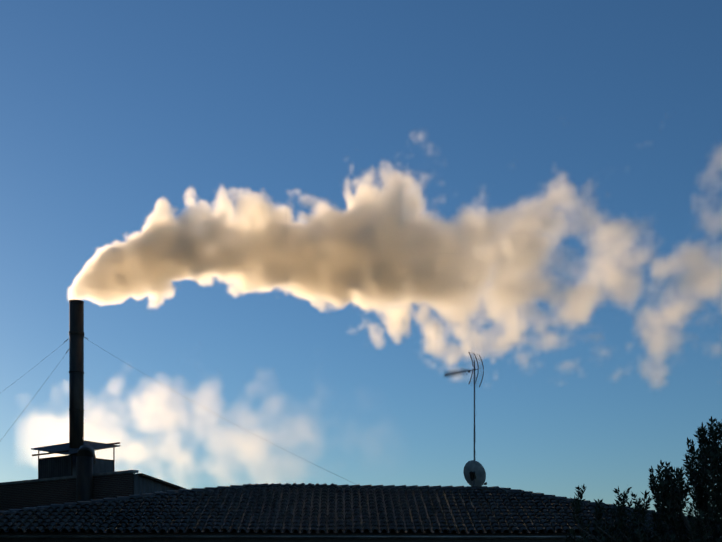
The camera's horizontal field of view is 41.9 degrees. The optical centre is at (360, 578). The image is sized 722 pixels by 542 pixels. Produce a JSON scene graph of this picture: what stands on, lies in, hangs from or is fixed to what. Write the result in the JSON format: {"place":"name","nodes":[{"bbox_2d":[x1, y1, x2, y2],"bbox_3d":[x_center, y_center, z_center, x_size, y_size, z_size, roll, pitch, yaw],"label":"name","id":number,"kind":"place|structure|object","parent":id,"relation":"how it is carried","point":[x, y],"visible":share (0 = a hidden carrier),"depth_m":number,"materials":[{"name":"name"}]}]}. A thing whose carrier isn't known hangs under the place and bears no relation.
{"place":"outdoors","nodes":[
{"label":"outdoors","id":0,"kind":"place"},
{"bbox_2d":[134,473,177,494],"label":"gable wall","id":1,"kind":"structure","parent":0,"point":[143,485],"depth_m":37.74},
{"bbox_2d":[133,473,185,494],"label":"roof trim","id":2,"kind":"structure","parent":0,"point":[158,480],"depth_m":38.16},
{"bbox_2d":[0,490,721,534],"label":"roof deck","id":3,"kind":"structure","parent":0,"point":[366,531],"depth_m":27.01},
{"bbox_2d":[0,483,718,533],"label":"tiled roof","id":4,"kind":"structure","parent":3,"relation":"attached to","point":[68,518],"depth_m":28.36,"materials":[{"name":"tile"}]},
{"bbox_2d":[19,485,649,514],"bbox_3d":[-1.509,-2.123,29.066,26.823,1.941,4.828,0,0,-1],"label":"roof ridge mortar","id":5,"kind":"object","parent":4,"relation":"on","point":[389,489],"visible":0.04,"depth_m":31.12,"materials":[{"name":"grey concrete"}]},
{"bbox_2d":[0,483,695,518],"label":"roof ridge caps","id":6,"kind":"object","parent":4,"relation":"on","point":[119,498],"visible":0.52,"depth_m":30.61,"materials":[{"name":"black tile"}]},
{"bbox_2d":[0,534,720,541],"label":"eaves fascia","id":7,"kind":"structure","parent":3,"relation":"attached to","point":[254,540],"depth_m":26.79,"materials":[{"name":"brown wood"}]},
{"bbox_2d":[0,535,721,538],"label":"gutter","id":8,"kind":"object","parent":3,"relation":"attached to","point":[441,537],"visible":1,"depth_m":26.69,"materials":[{"name":"metal"}]},
{"bbox_2d":[444,352,483,485],"bbox_3d":[3.368,-5.140,31.586,1.450,4.650,0.630,0,0,42],"label":"television antenna","id":9,"kind":"object","parent":3,"relation":"on","point":[458,372],"visible":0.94,"depth_m":31.18,"materials":[{"name":"grey metal"}]},
{"bbox_2d":[463,460,485,486],"bbox_3d":[3.774,-3.473,31.293,0.863,0.880,0.328,0,0,35],"label":"satellite dish","id":10,"kind":"object","parent":9,"relation":"attached to","point":[477,467],"visible":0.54,"depth_m":31.20,"materials":[{"name":"paint"}]},
{"bbox_2d":[469,471,486,484],"bbox_3d":[3.922,-3.294,31.465,0.160,0.501,0.982,0,0,41],"label":"satellite dish receiver","id":11,"kind":"object","parent":9,"relation":"attached to","point":[472,475],"visible":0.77,"depth_m":31.14,"materials":[{"name":"black plastic"}]},
{"bbox_2d":[0,0,721,519],"label":"sky","id":12,"kind":"structure","parent":0,"point":[292,218],"materials":[{"name":"blue"}]},
{"bbox_2d":[555,416,721,541],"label":"garden tree","id":13,"kind":"object","parent":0,"point":[700,476],"depth_m":11.38,"materials":[{"name":"green plant"}]},
{"label":"ground","id":14,"kind":"structure","parent":0,"visible":0},
{"bbox_2d":[0,473,132,510],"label":"boiler house brick walls","id":15,"kind":"structure","parent":14,"relation":"on","point":[32,494],"depth_m":39.98,"materials":[{"name":"brown brick"}]},
{"bbox_2d":[0,470,138,484],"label":"wall coping","id":16,"kind":"object","parent":15,"relation":"on","point":[74,476],"visible":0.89,"depth_m":39.58,"materials":[{"name":"grey concrete"}]},
{"bbox_2d":[39,456,112,478],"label":"chimney base","id":17,"kind":"object","parent":15,"relation":"on","point":[55,467],"visible":0.23,"depth_m":41.55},
{"bbox_2d":[69,299,83,454],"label":"flue stack","id":18,"kind":"object","parent":15,"relation":"on","point":[76,374],"visible":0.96,"depth_m":42.02,"materials":[{"name":"metal"}]},
{"bbox_2d":[0,336,356,484],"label":"guy wires","id":19,"kind":"object","parent":18,"relation":"attached to","point":[148,376],"visible":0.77,"depth_m":41.19,"materials":[{"name":"silver metal"}]},
{"bbox_2d":[38,447,114,478],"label":"support posts","id":20,"kind":"object","parent":15,"relation":"on","point":[72,455],"visible":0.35,"depth_m":41.96,"materials":[{"name":"black metal"}]},
{"bbox_2d":[32,442,119,455],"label":"chimney canopy frame","id":21,"kind":"object","parent":20,"relation":"on","point":[66,450],"visible":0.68,"depth_m":41.36,"materials":[{"name":"black metal"}]},
{"bbox_2d":[31,440,119,454],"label":"chimney cap","id":22,"kind":"object","parent":21,"relation":"on","point":[65,446],"visible":0.73,"depth_m":42.15,"materials":[{"name":"grey metal"}]},
{"bbox_2d":[76,444,95,502],"bbox_3d":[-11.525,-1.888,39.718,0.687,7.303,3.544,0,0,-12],"label":"vent pipe","id":23,"kind":"object","parent":14,"relation":"on","point":[85,459],"visible":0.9,"depth_m":38.06,"materials":[{"name":"metal"}]}
]}

